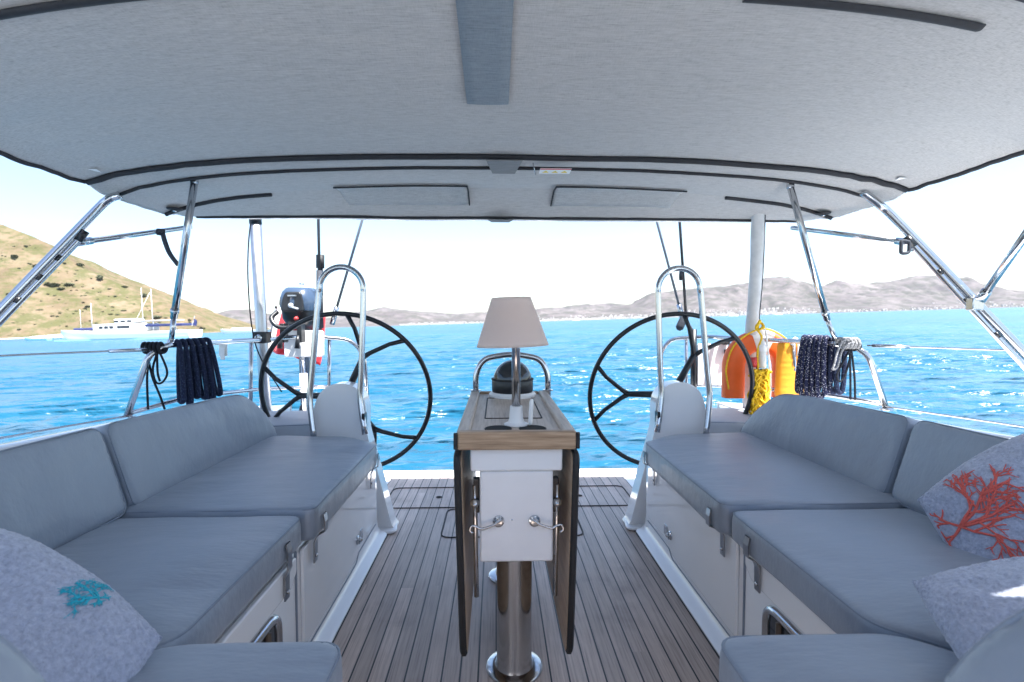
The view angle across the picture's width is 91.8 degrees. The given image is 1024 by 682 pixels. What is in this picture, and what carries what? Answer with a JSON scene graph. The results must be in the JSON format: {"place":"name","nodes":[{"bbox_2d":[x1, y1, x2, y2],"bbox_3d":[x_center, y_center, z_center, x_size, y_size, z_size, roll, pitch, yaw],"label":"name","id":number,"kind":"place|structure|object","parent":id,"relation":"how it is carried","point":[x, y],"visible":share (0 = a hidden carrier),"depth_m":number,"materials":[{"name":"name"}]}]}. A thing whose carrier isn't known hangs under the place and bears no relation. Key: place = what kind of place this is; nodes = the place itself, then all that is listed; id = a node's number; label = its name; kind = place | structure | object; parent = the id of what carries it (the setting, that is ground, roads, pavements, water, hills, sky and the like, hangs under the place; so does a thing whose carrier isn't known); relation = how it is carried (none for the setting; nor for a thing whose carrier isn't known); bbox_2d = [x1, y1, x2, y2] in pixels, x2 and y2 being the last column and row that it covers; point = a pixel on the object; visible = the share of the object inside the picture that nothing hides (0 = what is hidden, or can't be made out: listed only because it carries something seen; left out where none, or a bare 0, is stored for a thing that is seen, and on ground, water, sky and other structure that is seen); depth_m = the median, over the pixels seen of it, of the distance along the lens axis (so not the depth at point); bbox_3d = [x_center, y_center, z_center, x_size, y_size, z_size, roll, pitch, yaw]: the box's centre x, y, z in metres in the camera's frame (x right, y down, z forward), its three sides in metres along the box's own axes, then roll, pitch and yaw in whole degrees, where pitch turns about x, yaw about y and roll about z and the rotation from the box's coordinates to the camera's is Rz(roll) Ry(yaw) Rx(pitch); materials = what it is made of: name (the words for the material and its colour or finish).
{"place":"outdoors","nodes":[
{"label":"outdoors","id":0,"kind":"place"},
{"bbox_2d":[0,334,61,338],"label":"beach","id":1,"kind":"structure","parent":0,"point":[53,336],"depth_m":425.43,"materials":[{"name":"beige sand"}]},
{"bbox_2d":[0,224,270,337],"bbox_3d":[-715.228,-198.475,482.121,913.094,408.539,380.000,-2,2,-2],"label":"headland","id":2,"kind":"structure","parent":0,"point":[26,315],"depth_m":481.69,"materials":[{"name":"green plant"}]},
{"bbox_2d":[43,283,60,285],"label":"shrub","id":3,"kind":"object","parent":2,"relation":"on","point":[52,284],"visible":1,"depth_m":472.47,"materials":[{"name":"green plant"}]},
{"bbox_2d":[218,308,674,327],"bbox_3d":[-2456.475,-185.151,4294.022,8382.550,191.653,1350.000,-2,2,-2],"label":"hills","id":4,"kind":"structure","parent":0,"point":[393,318],"depth_m":4322.71,"materials":[{"name":"grey stone"}]},
{"bbox_2d":[268,301,1023,328],"bbox_3d":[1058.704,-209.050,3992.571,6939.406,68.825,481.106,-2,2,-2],"label":"town","id":5,"kind":"object","parent":4,"relation":"on","point":[765,312],"visible":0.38,"depth_m":3890.99},
{"bbox_2d":[326,303,627,318],"bbox_3d":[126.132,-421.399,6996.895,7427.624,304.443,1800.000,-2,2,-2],"label":"peaks","id":6,"kind":"object","parent":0,"point":[594,307],"visible":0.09,"depth_m":7154.49,"materials":[{"name":"grey stone"}]},
{"bbox_2d":[0,307,1023,470],"bbox_3d":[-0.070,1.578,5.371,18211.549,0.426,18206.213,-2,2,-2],"label":"sea","id":7,"kind":"structure","parent":0,"point":[39,392],"depth_m":16.34,"materials":[{"name":"liquid"}]},
{"bbox_2d":[24,336,51,340],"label":"tender","id":8,"kind":"object","parent":7,"relation":"on","point":[37,338],"visible":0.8,"depth_m":183.44,"materials":[{"name":"white paint"}]},
{"bbox_2d":[54,291,202,340],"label":"motor yacht","id":9,"kind":"object","parent":7,"relation":"on","point":[122,329],"visible":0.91,"depth_m":143.65,"materials":[{"name":"white paint"}]},
{"bbox_2d":[221,327,255,332],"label":"white yacht","id":10,"kind":"object","parent":7,"relation":"on","point":[241,330],"visible":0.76,"depth_m":312.10,"materials":[{"name":"paint"}]},
{"bbox_2d":[0,402,1017,681],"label":"sailing yacht","id":11,"kind":"object","parent":7,"relation":"on","point":[676,586],"visible":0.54,"depth_m":1.73,"materials":[{"name":"brown wood"}]},
{"bbox_2d":[54,516,300,649],"bbox_3d":[-0.891,0.561,0.973,0.603,0.106,0.935,0,2,-2],"label":"seat cushion","id":12,"kind":"object","parent":11,"relation":"on","point":[175,581],"visible":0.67,"depth_m":1.15,"materials":[{"name":"grey fabric"}]},
{"bbox_2d":[0,428,126,549],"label":"backrest cushion","id":13,"kind":"object","parent":12,"relation":"on","point":[56,492],"visible":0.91,"depth_m":1.26,"materials":[{"name":"grey fabric"}]},
{"bbox_2d":[127,641,342,681],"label":"seat cushion","id":14,"kind":"object","parent":11,"relation":"on","point":[316,661],"visible":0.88,"depth_m":0.81,"materials":[{"name":"grey fabric"}]},
{"bbox_2d":[0,635,45,681],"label":"backrest cushion","id":15,"kind":"object","parent":14,"relation":"on","point":[16,665],"visible":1,"depth_m":0.36,"materials":[{"name":"grey fabric"}]},
{"bbox_2d":[0,528,162,681],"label":"pillow","id":16,"kind":"object","parent":14,"relation":"on","point":[64,618],"visible":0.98,"depth_m":0.77,"materials":[{"name":"grey fabric"}]},
{"bbox_2d":[119,335,368,418],"bbox_3d":[-1.441,0.249,2.833,0.285,0.551,1.373,0,3,32],"label":"stern rail","id":17,"kind":"object","parent":11,"relation":"on","point":[149,356],"visible":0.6,"depth_m":2.79,"materials":[{"name":"silver metal"}]},
{"bbox_2d":[0,414,132,438],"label":"lifeline","id":18,"kind":"object","parent":17,"relation":"attached to","point":[25,433],"visible":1,"depth_m":2.00,"materials":[{"name":"silver metal"}]},
{"bbox_2d":[0,348,151,356],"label":"lifeline","id":19,"kind":"object","parent":17,"relation":"attached to","point":[113,351],"visible":1,"depth_m":2.08,"materials":[{"name":"silver metal"}]},
{"bbox_2d":[140,342,168,409],"bbox_3d":[-1.639,0.159,2.286,0.122,0.314,0.059,0,2,-2],"label":"cord hank","id":20,"kind":"object","parent":17,"relation":"hanging from","point":[155,347],"visible":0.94,"depth_m":2.27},
{"bbox_2d":[174,337,222,404],"bbox_3d":[-1.562,0.156,2.475,0.078,0.347,0.243,-1,2,17],"label":"rope coil","id":21,"kind":"object","parent":17,"relation":"hanging from","point":[197,364],"visible":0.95,"depth_m":2.45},
{"bbox_2d":[219,344,227,359],"bbox_3d":[-1.565,0.049,2.686,0.044,0.105,0.014,0,2,-2],"label":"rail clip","id":22,"kind":"object","parent":17,"relation":"attached to","point":[223,353],"visible":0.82,"depth_m":2.68,"materials":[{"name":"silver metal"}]},
{"bbox_2d":[269,255,323,410],"bbox_3d":[-1.366,0.012,3.216,0.279,1.145,0.408,0,2,-2],"label":"outboard motor","id":23,"kind":"object","parent":17,"relation":"attached to","point":[296,303],"visible":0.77,"depth_m":3.11,"materials":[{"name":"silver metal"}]},
{"bbox_2d":[268,306,325,364],"bbox_3d":[-1.472,-0.035,3.394,0.399,0.411,0.112,0,2,-2],"label":"flag","id":24,"kind":"object","parent":23,"relation":"attached to","point":[278,319],"visible":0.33,"depth_m":3.39,"materials":[{"name":"red fabric"}]},
{"bbox_2d":[284,330,323,410],"bbox_3d":[-1.332,0.214,3.191,0.244,0.565,0.045,0,2,-2],"label":"outboard bracket","id":25,"kind":"object","parent":17,"relation":"attached to","point":[302,352],"visible":0.65,"depth_m":3.16,"materials":[{"name":"white plastic"}]},
{"bbox_2d":[316,219,323,329],"bbox_3d":[-1.246,-0.609,3.212,0.048,1.282,0.171,-3,3,-39],"label":"backstay tackle","id":26,"kind":"object","parent":17,"relation":"attached to","point":[318,274],"visible":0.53,"depth_m":3.21,"materials":[{"name":"black paint"}]},
{"bbox_2d":[329,220,363,324],"bbox_3d":[-1.021,-0.627,3.221,0.451,1.038,0.034,-1,2,21],"label":"backstay","id":27,"kind":"object","parent":26,"relation":"attached to","point":[333,318],"visible":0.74,"depth_m":3.25,"materials":[{"name":"grey metal"}]},
{"bbox_2d":[0,0,1023,370],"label":"bimini","id":28,"kind":"object","parent":17,"relation":"attached to","point":[798,112],"visible":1,"depth_m":1.57,"materials":[{"name":"grey fabric"}]},
{"bbox_2d":[119,436,376,540],"bbox_3d":[-0.896,0.520,1.933,0.601,0.119,0.975,0,2,-2],"label":"seat cushion","id":29,"kind":"object","parent":11,"relation":"on","point":[308,481],"visible":0.73,"depth_m":1.67,"materials":[{"name":"grey fabric"}]},
{"bbox_2d":[95,395,276,505],"bbox_3d":[-1.213,0.366,1.952,0.158,0.277,0.972,0,2,-2],"label":"backrest cushion","id":30,"kind":"object","parent":29,"relation":"on","point":[153,454],"visible":0.77,"depth_m":1.72,"materials":[{"name":"grey fabric"}]},
{"bbox_2d":[249,219,271,410],"bbox_3d":[-1.479,-0.165,2.933,0.137,1.434,0.137,0,2,-2],"label":"aluminium pole","id":31,"kind":"object","parent":11,"relation":"attached to","point":[263,334],"visible":0.61,"depth_m":2.90,"materials":[{"name":"silver metal"}]},
{"bbox_2d":[247,219,281,391],"bbox_3d":[-1.444,-0.222,2.888,0.159,1.064,0.051,-3,3,-36],"label":"control line","id":32,"kind":"object","parent":31,"relation":"attached to","point":[249,296],"visible":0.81,"depth_m":2.84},
{"bbox_2d":[268,411,309,435],"bbox_3d":[-1.299,0.458,2.761,0.626,0.090,0.475,0,2,-2],"label":"helm seat cushion","id":33,"kind":"object","parent":11,"relation":"on","point":[290,423],"visible":0.26,"depth_m":2.60,"materials":[{"name":"grey fabric"}]},
{"bbox_2d":[300,467,375,641],"bbox_3d":[-0.624,0.755,1.910,0.035,0.314,0.880,0,2,-2],"label":"locker door","id":34,"kind":"structure","parent":11,"relation":"in","point":[338,546],"depth_m":1.74,"materials":[{"name":"white plastic"}]},
{"bbox_2d":[258,264,432,533],"bbox_3d":[-0.899,0.281,2.599,0.936,1.325,0.457,0,2,-2],"label":"helm pedestal","id":35,"kind":"object","parent":11,"relation":"on","point":[343,409],"visible":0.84,"depth_m":2.45,"materials":[{"name":"black paint"}]},
{"bbox_2d":[453,352,579,681],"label":"cockpit table","id":36,"kind":"object","parent":11,"relation":"on","point":[520,494],"visible":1,"depth_m":1.32,"materials":[{"name":"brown wood"}]},
{"bbox_2d":[489,360,535,398],"bbox_3d":[0.002,0.148,1.993,0.188,0.145,0.188,0,2,-2],"label":"steering compass","id":37,"kind":"object","parent":36,"relation":"on","point":[501,379],"visible":0.77,"depth_m":1.93,"materials":[{"name":"black plastic"}]},
{"bbox_2d":[477,296,548,426],"bbox_3d":[0.002,0.058,1.424,0.207,0.368,0.207,0,2,-2],"label":"table lamp","id":38,"kind":"object","parent":36,"relation":"on","point":[514,324],"visible":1,"depth_m":1.36,"materials":[{"name":"white fabric"}]},
{"bbox_2d":[588,265,754,530],"bbox_3d":[0.890,0.279,2.657,0.936,1.324,0.457,0,2,-2],"label":"helm pedestal","id":39,"kind":"object","parent":11,"relation":"on","point":[677,405],"visible":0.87,"depth_m":2.50,"materials":[{"name":"black paint"}]},
{"bbox_2d":[647,466,739,636],"bbox_3d":[0.661,0.753,1.952,0.035,0.314,0.880,0,2,-2],"label":"locker door","id":40,"kind":"structure","parent":11,"relation":"in","point":[695,545],"depth_m":1.78,"materials":[{"name":"white plastic"}]},
{"bbox_2d":[709,408,750,432],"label":"helm seat cushion","id":41,"kind":"object","parent":11,"relation":"on","point":[728,420],"visible":0.21,"depth_m":2.67,"materials":[{"name":"grey fabric"}]},
{"bbox_2d":[742,213,765,407],"bbox_3d":[1.407,-0.154,2.893,0.077,1.254,0.333,-1,2,10],"label":"sleeved pole","id":42,"kind":"object","parent":11,"relation":"attached to","point":[757,247],"visible":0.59,"depth_m":2.82,"materials":[{"name":"fabric"}]},
{"bbox_2d":[645,432,905,534],"bbox_3d":[0.923,0.518,1.992,0.617,0.117,0.973,0,2,-2],"label":"seat cushion","id":43,"kind":"object","parent":11,"relation":"on","point":[723,477],"visible":0.82,"depth_m":1.73,"materials":[{"name":"grey fabric"}]},
{"bbox_2d":[740,394,918,492],"bbox_3d":[1.246,0.362,2.044,0.156,0.277,0.938,0,2,-2],"label":"backrest cushion","id":44,"kind":"object","parent":43,"relation":"on","point":[865,446],"visible":0.83,"depth_m":1.83,"materials":[{"name":"grey fabric"}]},
{"bbox_2d":[663,335,893,410],"bbox_3d":[1.452,0.246,2.915,0.228,0.553,1.336,-3,3,-33],"label":"stern rail","id":45,"kind":"object","parent":11,"relation":"attached to","point":[867,356],"visible":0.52,"depth_m":2.57,"materials":[{"name":"silver metal"}]},
{"bbox_2d":[676,222,692,330],"bbox_3d":[1.124,-0.568,3.314,0.219,1.134,0.094,-4,3,-42],"label":"backstay tackle","id":46,"kind":"object","parent":45,"relation":"attached to","point":[680,325],"visible":0.61,"depth_m":3.32,"materials":[{"name":"black paint"}]},
{"bbox_2d":[656,222,682,316],"bbox_3d":[1.008,-0.620,3.287,0.370,0.992,0.033,-3,3,-30],"label":"backstay","id":47,"kind":"object","parent":46,"relation":"attached to","point":[679,306],"visible":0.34,"depth_m":3.31,"materials":[{"name":"grey metal"}]},
{"bbox_2d":[690,329,729,387],"bbox_3d":[1.287,0.132,3.230,0.245,0.421,0.063,-2,2,4],"label":"white rail board","id":48,"kind":"object","parent":45,"relation":"attached to","point":[716,355],"visible":0.5,"depth_m":3.23,"materials":[{"name":"plastic"}]},
{"bbox_2d":[721,328,786,398],"bbox_3d":[1.459,0.128,2.930,0.445,0.412,0.100,0,2,-2],"label":"lifebuoy","id":49,"kind":"object","parent":45,"relation":"attached to","point":[733,373],"visible":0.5,"depth_m":2.89,"materials":[{"name":"orange plastic"}]},
{"bbox_2d":[750,339,766,369],"bbox_3d":[1.388,0.082,2.791,0.092,0.190,0.047,0,2,-2],"label":"strobe light","id":50,"kind":"object","parent":45,"relation":"hanging from","point":[762,353],"visible":0.84,"depth_m":2.78,"materials":[{"name":"white plastic"}]},
{"bbox_2d":[747,320,771,414],"bbox_3d":[1.393,0.149,2.774,0.139,0.540,0.067,0,2,-2],"label":"throwing line","id":51,"kind":"object","parent":45,"relation":"hanging from","point":[763,383],"visible":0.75,"depth_m":2.76,"materials":[{"name":"yellow fabric"}]},
{"bbox_2d":[774,337,799,396],"bbox_3d":[1.567,0.150,2.791,0.162,0.351,0.094,0,2,-2],"label":"rescue float","id":52,"kind":"object","parent":45,"relation":"attached to","point":[785,372],"visible":0.45,"depth_m":2.77,"materials":[{"name":"yellow plastic"}]},
{"bbox_2d":[794,334,832,398],"bbox_3d":[1.566,0.136,2.572,0.075,0.341,0.190,-3,2,-27],"label":"rope coil","id":53,"kind":"object","parent":45,"relation":"hanging from","point":[811,373],"visible":0.97,"depth_m":2.55,"materials":[{"name":"fabric"}]},
{"bbox_2d":[827,345,846,394],"bbox_3d":[1.639,0.126,2.502,0.077,0.295,0.064,0,2,-2],"label":"rope coil","id":54,"kind":"object","parent":45,"relation":"hanging from","point":[836,388],"visible":0.66,"depth_m":2.48,"materials":[{"name":"blue fabric"}]},
{"bbox_2d":[832,337,860,369],"bbox_3d":[1.578,0.059,2.358,0.160,0.156,0.075,0,2,-2],"label":"cord hank","id":55,"kind":"object","parent":45,"relation":"hanging from","point":[849,343],"visible":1,"depth_m":2.34,"materials":[{"name":"white fabric"}]},
{"bbox_2d":[836,343,861,399],"bbox_3d":[1.618,0.138,2.400,0.131,0.290,0.059,0,2,-2],"label":"cord hank","id":56,"kind":"object","parent":45,"relation":"hanging from","point":[850,353],"visible":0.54,"depth_m":2.38,"materials":[{"name":"black fabric"}]},
{"bbox_2d":[867,344,1004,350],"bbox_3d":[1.979,0.035,1.897,0.166,0.027,1.081,-3,2,-24],"label":"lifeline","id":57,"kind":"object","parent":45,"relation":"attached to","point":[892,346],"visible":0.94,"depth_m":2.22,"materials":[{"name":"silver metal"}]},
{"bbox_2d":[884,406,1023,427],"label":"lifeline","id":58,"kind":"object","parent":45,"relation":"attached to","point":[1007,424],"visible":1,"depth_m":2.12,"materials":[{"name":"silver metal"}]},
{"bbox_2d":[719,633,958,681],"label":"seat cushion","id":59,"kind":"object","parent":11,"relation":"on","point":[866,657],"visible":0.88,"depth_m":0.82,"materials":[{"name":"grey fabric"}]},
{"bbox_2d":[912,556,1023,659],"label":"pillow","id":60,"kind":"object","parent":59,"relation":"on","point":[969,607],"visible":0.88,"depth_m":0.80,"materials":[{"name":"grey fabric"}]},
{"bbox_2d":[944,609,1023,681],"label":"backrest cushion","id":61,"kind":"object","parent":59,"relation":"on","point":[995,654],"visible":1,"depth_m":0.38,"materials":[{"name":"grey fabric"}]},
{"bbox_2d":[732,508,990,651],"bbox_3d":[0.976,0.560,1.032,0.627,0.105,0.935,0,2,-2],"label":"seat cushion","id":62,"kind":"object","parent":11,"relation":"on","point":[847,571],"visible":0.69,"depth_m":1.16,"materials":[{"name":"grey fabric"}]},
{"bbox_2d":[892,420,1007,515],"bbox_3d":[1.278,0.398,1.020,0.157,0.284,1.086,0,2,-2],"label":"backrest cushion","id":63,"kind":"object","parent":62,"relation":"on","point":[934,453],"visible":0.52,"depth_m":1.45,"materials":[{"name":"grey fabric"}]},
{"bbox_2d":[917,434,1023,559],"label":"pillow","id":64,"kind":"object","parent":62,"relation":"on","point":[974,505],"visible":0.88,"depth_m":1.18,"materials":[{"name":"grey fabric"}]},
{"bbox_2d":[0,155,1023,317],"label":"sky","id":65,"kind":"structure","parent":0,"point":[971,221],"materials":[{"name":"white"}]},
{"bbox_2d":[595,275,1023,315],"bbox_3d":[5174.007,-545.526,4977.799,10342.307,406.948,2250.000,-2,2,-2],"label":"mountains","id":66,"kind":"structure","parent":0,"point":[906,293],"depth_m":4701.19,"materials":[{"name":"grey stone"}]}
]}

